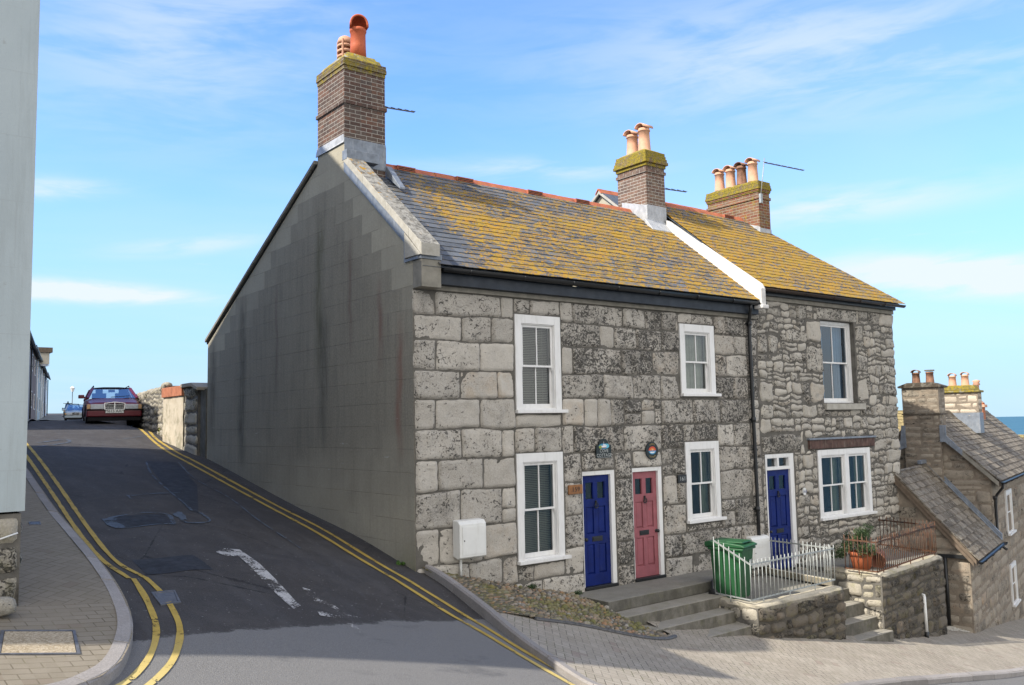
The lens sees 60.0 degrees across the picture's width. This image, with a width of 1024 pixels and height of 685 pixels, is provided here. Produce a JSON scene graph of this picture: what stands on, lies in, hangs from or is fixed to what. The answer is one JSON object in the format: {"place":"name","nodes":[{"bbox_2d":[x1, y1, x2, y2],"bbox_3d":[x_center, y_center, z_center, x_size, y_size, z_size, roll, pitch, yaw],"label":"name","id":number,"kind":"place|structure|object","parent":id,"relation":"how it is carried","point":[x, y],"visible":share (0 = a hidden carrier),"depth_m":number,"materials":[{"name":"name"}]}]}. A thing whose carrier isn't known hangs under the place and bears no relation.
{"place":"outdoors","nodes":[
{"label":"outdoors","id":0,"kind":"place"},
{"bbox_2d":[28,415,63,420],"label":"pavement","id":1,"kind":"structure","parent":0,"point":[53,418],"depth_m":85.54,"materials":[{"name":"concrete"}]},
{"bbox_2d":[0,467,132,684],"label":"pavement","id":2,"kind":"structure","parent":0,"point":[67,581],"depth_m":8.24,"materials":[{"name":"stone"}]},
{"bbox_2d":[0,596,15,616],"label":"boundary stones","id":3,"kind":"object","parent":2,"relation":"on","point":[7,606],"visible":1,"depth_m":7.61,"materials":[{"name":"white stone"}]},
{"bbox_2d":[29,521,40,524],"bbox_3d":[-5.972,2.282,11.110,0.132,0.083,0.276,2,-6,-31],"label":"access cover","id":4,"kind":"object","parent":2,"relation":"on","point":[35,522],"visible":0.65,"depth_m":11.11,"materials":[{"name":"metal"}]},
{"bbox_2d":[0,630,80,654],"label":"access cover","id":5,"kind":"object","parent":2,"relation":"on","point":[38,642],"visible":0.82,"depth_m":7.22,"materials":[{"name":"metal"}]},
{"bbox_2d":[26,413,1023,684],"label":"road","id":6,"kind":"structure","parent":0,"point":[266,587],"depth_m":11.04,"materials":[{"name":"grey asphalt"}]},
{"bbox_2d":[0,0,39,605],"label":"painted building","id":7,"kind":"structure","parent":6,"relation":"on","point":[19,35],"depth_m":8.20,"materials":[{"name":"white paint"}]},
{"bbox_2d":[28,330,36,418],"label":"terraced house","id":8,"kind":"structure","parent":6,"relation":"on","point":[32,343],"depth_m":59.22,"materials":[{"name":"grey stone"}]},
{"bbox_2d":[29,345,41,419],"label":"terraced house","id":9,"kind":"structure","parent":6,"relation":"on","point":[34,390],"depth_m":67.46,"materials":[{"name":"grey stone"}]},
{"bbox_2d":[35,347,52,419],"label":"terraced house","id":10,"kind":"structure","parent":6,"relation":"on","point":[45,352],"depth_m":75.15,"materials":[{"name":"grey stone"}]},
{"bbox_2d":[40,366,47,417],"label":"terraced house","id":11,"kind":"structure","parent":6,"relation":"on","point":[43,391],"depth_m":90.25,"materials":[{"name":"grey stone"}]},
{"bbox_2d":[43,372,50,416],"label":"terraced house","id":12,"kind":"structure","parent":6,"relation":"on","point":[46,393],"depth_m":102.11,"materials":[{"name":"grey stone"}]},
{"bbox_2d":[63,386,74,407],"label":"lamp post","id":13,"kind":"object","parent":6,"relation":"on","point":[72,388],"visible":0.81,"depth_m":119.79,"materials":[{"name":"grey metal"}]},
{"bbox_2d":[62,404,79,415],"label":"parked car","id":14,"kind":"object","parent":6,"relation":"on","point":[75,407],"visible":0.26,"depth_m":101.56,"materials":[{"name":"black paint"}]},
{"bbox_2d":[62,404,81,419],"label":"parked car","id":15,"kind":"object","parent":6,"relation":"on","point":[71,413],"visible":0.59,"depth_m":72.15,"materials":[{"name":"silver metal"}]},
{"bbox_2d":[78,386,141,425],"bbox_3d":[-13.709,2.166,30.320,2.040,1.373,4.695,2,-6,-27],"label":"parked car","id":16,"kind":"object","parent":6,"relation":"on","point":[122,405],"visible":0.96,"depth_m":28.52,"materials":[{"name":"red paint"}]},
{"bbox_2d":[131,382,173,440],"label":"rubble wall","id":17,"kind":"structure","parent":6,"relation":"on","point":[151,402],"depth_m":27.17,"materials":[{"name":"stone"}]},
{"bbox_2d":[151,590,180,605],"bbox_3d":[-3.631,2.695,9.310,0.260,0.135,0.582,2,-6,-29],"label":"access cover","id":18,"kind":"object","parent":6,"relation":"on","point":[164,597],"visible":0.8,"depth_m":9.31,"materials":[{"name":"metal"}]},
{"bbox_2d":[161,386,184,449],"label":"rendered wall","id":19,"kind":"structure","parent":6,"relation":"on","point":[173,413],"depth_m":22.64,"materials":[{"name":"beige paint"}]},
{"bbox_2d":[180,383,206,454],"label":"stone pier","id":20,"kind":"structure","parent":6,"relation":"on","point":[192,402],"depth_m":21.56,"materials":[{"name":"grey stone"}]},
{"bbox_2d":[200,388,206,457],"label":"block pier","id":21,"kind":"structure","parent":6,"relation":"on","point":[203,433],"depth_m":21.20,"materials":[{"name":"concrete"}]},
{"bbox_2d":[396,560,405,564],"bbox_3d":[-1.735,3.418,13.721,0.179,0.096,0.153,3,-7,-38],"label":"weed","id":22,"kind":"object","parent":6,"relation":"on","point":[398,562],"visible":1,"depth_m":13.71,"materials":[{"name":"green plant"}]},
{"bbox_2d":[205,14,766,615],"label":"stone cottage","id":23,"kind":"structure","parent":6,"relation":"on","point":[407,366],"depth_m":16.15,"materials":[{"name":"grey stone"}]},
{"bbox_2d":[385,106,415,112],"bbox_3d":[-2.241,-4.514,17.110,0.806,0.125,0.141,3,-7,-38],"label":"television aerial","id":24,"kind":"object","parent":23,"relation":"attached to","point":[412,111],"visible":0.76,"depth_m":17.14,"materials":[{"name":"metal"}]},
{"bbox_2d":[453,518,485,576],"bbox_3d":[-0.661,3.284,13.980,0.510,0.979,0.214,3,-7,-38],"label":"meter box","id":25,"kind":"object","parent":23,"relation":"attached to","point":[469,538],"visible":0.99,"depth_m":13.90,"materials":[{"name":"white plastic"}]},
{"bbox_2d":[462,525,484,555],"bbox_3d":[-0.597,3.102,13.926,0.430,0.430,0.011,3,-7,-38],"label":"door","id":26,"kind":"structure","parent":25,"relation":"in","point":[474,536],"depth_m":13.92,"materials":[{"name":"white plastic"}]},
{"bbox_2d":[514,314,567,412],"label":"window","id":27,"kind":"structure","parent":23,"relation":"in","point":[537,348],"depth_m":15.51,"materials":[{"name":"white paint"}]},
{"bbox_2d":[516,452,571,565],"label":"window","id":28,"kind":"structure","parent":23,"relation":"in","point":[539,476],"depth_m":15.26,"materials":[{"name":"white paint"}]},
{"bbox_2d":[568,484,582,494],"bbox_3d":[1.110,2.575,15.553,0.325,0.160,0.036,3,-7,-38],"label":"number plaque","id":29,"kind":"object","parent":23,"relation":"attached to","point":[575,489],"visible":1,"depth_m":15.54,"materials":[{"name":"brown wood"}]},
{"bbox_2d":[582,470,618,590],"bbox_3d":[1.401,3.363,16.111,0.800,2.070,0.630,3,-7,-38],"label":"door","id":30,"kind":"structure","parent":23,"relation":"in","point":[599,519],"depth_m":15.96,"materials":[{"name":"blue paint"}]},
{"bbox_2d":[595,439,610,457],"bbox_3d":[1.653,1.913,16.044,0.370,0.345,0.038,3,-7,-38],"label":"house sign","id":31,"kind":"object","parent":23,"relation":"attached to","point":[603,448],"visible":1,"depth_m":16.02,"materials":[{"name":"stone"}]},
{"bbox_2d":[632,466,665,581],"bbox_3d":[2.389,3.411,16.875,0.800,2.075,0.630,3,-7,-38],"label":"door","id":32,"kind":"structure","parent":23,"relation":"in","point":[646,481],"depth_m":16.73,"materials":[{"name":"pink paint"}]},
{"bbox_2d":[645,442,657,458],"bbox_3d":[2.649,2.046,16.801,0.336,0.336,0.028,3,-7,-38],"label":"house sign","id":33,"kind":"object","parent":23,"relation":"attached to","point":[651,450],"visible":1,"depth_m":16.79,"materials":[{"name":"stone"}]},
{"bbox_2d":[677,474,686,482],"bbox_3d":[3.306,2.649,17.252,0.250,0.155,0.036,3,-7,-38],"label":"number plaque","id":34,"kind":"object","parent":23,"relation":"attached to","point":[681,478],"visible":1,"depth_m":17.23,"materials":[{"name":"black metal"}]},
{"bbox_2d":[678,323,721,396],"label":"window","id":35,"kind":"structure","parent":23,"relation":"in","point":[696,342],"depth_m":18.06,"materials":[{"name":"white paint"}]},
{"bbox_2d":[684,441,726,523],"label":"window","id":36,"kind":"structure","parent":23,"relation":"in","point":[702,466],"depth_m":17.89,"materials":[{"name":"white paint"}]},
{"bbox_2d":[746,534,770,568],"bbox_3d":[5.111,4.326,18.382,0.580,0.637,0.174,3,-7,-38],"label":"meter box","id":37,"kind":"object","parent":23,"relation":"attached to","point":[761,549],"visible":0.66,"depth_m":18.32,"materials":[{"name":"white plastic"}]},
{"bbox_2d":[754,540,769,564],"bbox_3d":[5.168,4.335,18.324,0.500,0.470,0.016,3,-7,-38],"label":"door","id":38,"kind":"structure","parent":37,"relation":"in","point":[762,550],"depth_m":18.32,"materials":[{"name":"white plastic"}]},
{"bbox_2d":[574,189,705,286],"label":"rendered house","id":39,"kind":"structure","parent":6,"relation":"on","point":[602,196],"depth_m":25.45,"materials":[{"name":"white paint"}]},
{"bbox_2d":[613,123,905,570],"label":"stone cottage","id":40,"kind":"structure","parent":6,"relation":"on","point":[828,411],"depth_m":20.91,"materials":[{"name":"grey stone"}]},
{"bbox_2d":[665,188,686,191],"bbox_3d":[3.881,-3.768,21.791,1.106,0.132,0.141,3,-7,-38],"label":"television aerial","id":41,"kind":"object","parent":40,"relation":"attached to","point":[675,190],"visible":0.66,"depth_m":21.85,"materials":[{"name":"metal"}]},
{"bbox_2d":[759,158,803,202],"bbox_3d":[7.297,-4.255,23.991,1.976,1.246,0.141,3,-7,-38],"label":"television aerial","id":42,"kind":"object","parent":40,"relation":"attached to","point":[760,197],"visible":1,"depth_m":23.50,"materials":[{"name":"metal"}]},
{"bbox_2d":[765,453,797,570],"bbox_3d":[5.658,3.690,19.386,1.020,2.510,0.630,3,-7,-38],"label":"door","id":43,"kind":"structure","parent":40,"relation":"in","point":[780,483],"depth_m":19.27,"materials":[{"name":"blue paint"}]},
{"bbox_2d":[820,321,853,402],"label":"window","id":44,"kind":"structure","parent":40,"relation":"in","point":[835,336],"depth_m":21.52,"materials":[{"name":"white paint"}]},
{"bbox_2d":[817,447,877,520],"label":"window","id":45,"kind":"structure","parent":40,"relation":"in","point":[844,474],"depth_m":20.92,"materials":[{"name":"white paint"}]},
{"bbox_2d":[897,410,903,430],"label":"house","id":46,"kind":"structure","parent":6,"relation":"on","point":[900,418],"depth_m":38.86,"materials":[{"name":"beige stone"}]},
{"bbox_2d":[892,370,1023,632],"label":"stone house","id":47,"kind":"structure","parent":6,"relation":"on","point":[960,483],"depth_m":24.48,"materials":[{"name":"grey stone"}]},
{"bbox_2d":[944,372,984,432],"bbox_3d":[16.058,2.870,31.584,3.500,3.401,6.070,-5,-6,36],"label":"chimney","id":48,"kind":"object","parent":47,"relation":"on","point":[963,402],"depth_m":28.95,"materials":[{"name":"stone"}]},
{"bbox_2d":[1004,488,1016,535],"bbox_3d":[14.788,5.033,26.449,0.225,1.295,1.260,-5,-6,36],"label":"window","id":49,"kind":"structure","parent":47,"relation":"in","point":[1007,492],"depth_m":26.38,"materials":[{"name":"white paint"}]},
{"bbox_2d":[1009,560,1020,606],"bbox_3d":[14.800,7.101,26.219,0.225,1.195,1.160,-5,-6,36],"label":"window","id":50,"kind":"structure","parent":47,"relation":"in","point":[1015,603],"depth_m":26.06,"materials":[{"name":"white paint"}]},
{"bbox_2d":[972,380,986,418],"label":"brick chimney house","id":51,"kind":"structure","parent":6,"relation":"on","point":[977,383],"depth_m":32.90,"materials":[{"name":"ceramic"}]},
{"bbox_2d":[30,0,1023,416],"label":"sky","id":52,"kind":"structure","parent":0,"point":[173,137],"materials":[{"name":"blue"}]},
{"bbox_2d":[421,567,676,639],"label":"cobbled slope","id":53,"kind":"structure","parent":0,"point":[570,607],"depth_m":13.70,"materials":[{"name":"stone"}]},
{"bbox_2d":[526,583,536,589],"bbox_3d":[0.286,4.081,14.797,0.249,0.174,0.306,3,-7,-38],"label":"weed","id":54,"kind":"object","parent":53,"relation":"on","point":[532,586],"visible":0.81,"depth_m":14.73,"materials":[{"name":"green plant"}]},
{"bbox_2d":[425,565,1023,684],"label":"pavement","id":55,"kind":"structure","parent":0,"point":[577,655],"depth_m":13.52,"materials":[{"name":"grey concrete"}]},
{"bbox_2d":[579,569,752,637],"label":"front steps","id":56,"kind":"structure","parent":55,"relation":"on","point":[686,601],"depth_m":15.23,"materials":[{"name":"concrete"}]},
{"bbox_2d":[713,567,846,639],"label":"retaining wall","id":57,"kind":"structure","parent":55,"relation":"on","point":[811,612],"depth_m":16.00,"materials":[{"name":"stone"}]},
{"bbox_2d":[704,537,756,599],"bbox_3d":[3.983,4.117,16.114,0.786,1.058,0.590,-5,-7,37],"label":"wheelie bin","id":58,"kind":"object","parent":57,"relation":"on","point":[743,547],"visible":0.78,"depth_m":15.92,"materials":[{"name":"green plastic"}]},
{"bbox_2d":[713,536,834,601],"bbox_3d":[4.725,4.113,16.905,3.067,1.130,1.896,3,-7,-38],"label":"railing","id":59,"kind":"object","parent":57,"relation":"on","point":[787,558],"visible":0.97,"depth_m":15.94,"materials":[{"name":"metal"}]},
{"bbox_2d":[771,569,893,641],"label":"front steps","id":60,"kind":"structure","parent":55,"relation":"on","point":[860,625],"depth_m":17.53,"materials":[{"name":"concrete"}]},
{"bbox_2d":[795,548,947,638],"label":"retaining wall","id":61,"kind":"structure","parent":55,"relation":"on","point":[905,600],"depth_m":18.54,"materials":[{"name":"stone"}]},
{"bbox_2d":[828,523,875,569],"bbox_3d":[7.141,4.216,18.431,0.861,0.979,0.890,3,-7,-38],"label":"potted shrub","id":62,"kind":"object","parent":61,"relation":"on","point":[863,534],"visible":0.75,"depth_m":18.35,"materials":[{"name":"green plant"}]},
{"bbox_2d":[871,549,885,567],"bbox_3d":[7.730,4.562,18.657,0.434,0.378,0.380,3,-7,-38],"label":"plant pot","id":63,"kind":"object","parent":61,"relation":"on","point":[874,562],"visible":0.4,"depth_m":18.72,"materials":[{"name":"brown ceramic"}]},
{"bbox_2d":[843,516,936,574],"bbox_3d":[8.379,4.412,19.476,1.583,0.820,4.086,-4,-6,28],"label":"railing","id":64,"kind":"object","parent":61,"relation":"on","point":[923,528],"visible":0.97,"depth_m":18.80,"materials":[{"name":"black metal"}]},
{"bbox_2d":[947,626,969,631],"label":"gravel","id":65,"kind":"structure","parent":0,"point":[951,628],"depth_m":20.78,"materials":[{"name":"grey gravel"}]},
{"bbox_2d":[996,416,1023,434],"bbox_3d":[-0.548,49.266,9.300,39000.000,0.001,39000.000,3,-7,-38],"label":"sea","id":66,"kind":"structure","parent":0,"point":[1015,425],"depth_m":4618.36,"materials":[{"name":"liquid"}]}
]}

